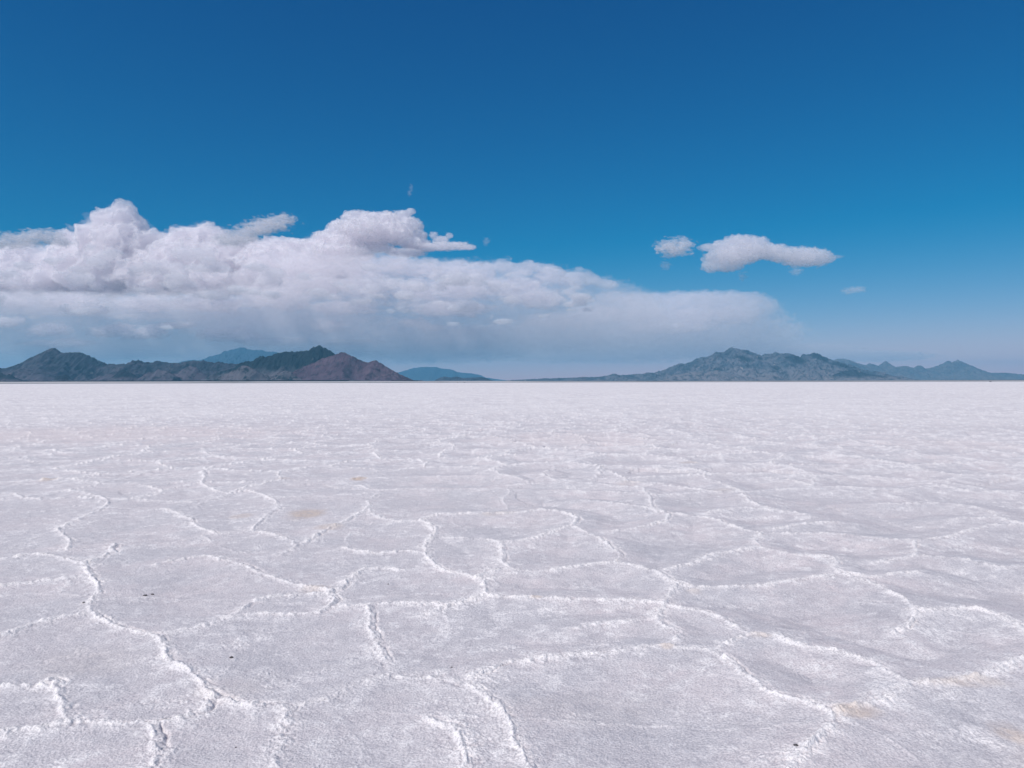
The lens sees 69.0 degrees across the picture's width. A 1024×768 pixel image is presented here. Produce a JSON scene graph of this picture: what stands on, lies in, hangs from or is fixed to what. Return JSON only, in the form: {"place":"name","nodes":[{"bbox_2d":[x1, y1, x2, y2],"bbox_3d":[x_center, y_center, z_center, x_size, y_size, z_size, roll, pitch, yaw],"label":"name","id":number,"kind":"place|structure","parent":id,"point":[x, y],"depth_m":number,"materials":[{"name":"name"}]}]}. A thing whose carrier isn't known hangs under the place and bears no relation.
{"place":"outdoors","nodes":[
{"label":"outdoors","id":0,"kind":"place"},
{"bbox_2d":[0,348,237,381],"bbox_3d":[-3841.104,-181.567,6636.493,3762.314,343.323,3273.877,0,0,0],"label":"mountain","id":1,"kind":"structure","parent":0,"point":[52,365],"depth_m":7014.76,"materials":[{"name":"stone"}]},
{"bbox_2d":[57,345,372,381],"bbox_3d":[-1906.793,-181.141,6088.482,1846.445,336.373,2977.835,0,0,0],"label":"mountain","id":2,"kind":"structure","parent":0,"point":[282,366],"depth_m":6373.85,"materials":[{"name":"stone"}]},
{"bbox_2d":[179,347,276,363],"bbox_3d":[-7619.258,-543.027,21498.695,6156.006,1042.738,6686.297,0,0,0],"label":"mountain","id":3,"kind":"structure","parent":0,"point":[238,355],"depth_m":21187.85,"materials":[{"name":"stone"}]},
{"bbox_2d":[292,352,421,380],"bbox_3d":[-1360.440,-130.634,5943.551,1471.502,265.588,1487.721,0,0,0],"label":"mountain","id":4,"kind":"structure","parent":0,"point":[342,366],"depth_m":5945.29,"materials":[{"name":"grey stone"}]},
{"bbox_2d":[398,367,506,380],"bbox_3d":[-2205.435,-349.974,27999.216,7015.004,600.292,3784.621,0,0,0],"label":"mountain","id":5,"kind":"structure","parent":0,"point":[427,373],"depth_m":27624.25,"materials":[{"name":"stone"}]},
{"bbox_2d":[435,377,492,380],"bbox_3d":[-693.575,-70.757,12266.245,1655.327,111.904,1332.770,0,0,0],"label":"hill","id":6,"kind":"structure","parent":0,"point":[461,379],"depth_m":12420.41,"materials":[{"name":"stone"}]},
{"bbox_2d":[0,381,1023,767],"bbox_3d":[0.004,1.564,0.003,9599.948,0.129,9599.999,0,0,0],"label":"salt flat","id":7,"kind":"structure","parent":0,"point":[658,575],"depth_m":6.09,"materials":[{"name":"white"}]},
{"bbox_2d":[0,380,1023,383],"bbox_3d":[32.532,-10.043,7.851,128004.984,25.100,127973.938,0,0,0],"label":"desert plain","id":8,"kind":"structure","parent":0,"point":[494,381],"depth_m":3973.59,"materials":[{"name":"soil"}]},
{"bbox_2d":[0,0,1023,379],"label":"sky","id":9,"kind":"structure","parent":0,"point":[494,189],"materials":[{"name":"blue"}]},
{"bbox_2d":[507,347,915,380],"bbox_3d":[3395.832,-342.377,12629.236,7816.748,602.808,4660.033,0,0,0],"label":"mountain","id":10,"kind":"structure","parent":0,"point":[732,364],"depth_m":12425.91,"materials":[{"name":"stone"}]},
{"bbox_2d":[832,358,1023,379],"bbox_3d":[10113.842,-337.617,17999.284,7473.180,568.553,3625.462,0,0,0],"label":"mountain","id":11,"kind":"structure","parent":0,"point":[955,370],"depth_m":17533.54,"materials":[{"name":"stone"}]}
]}

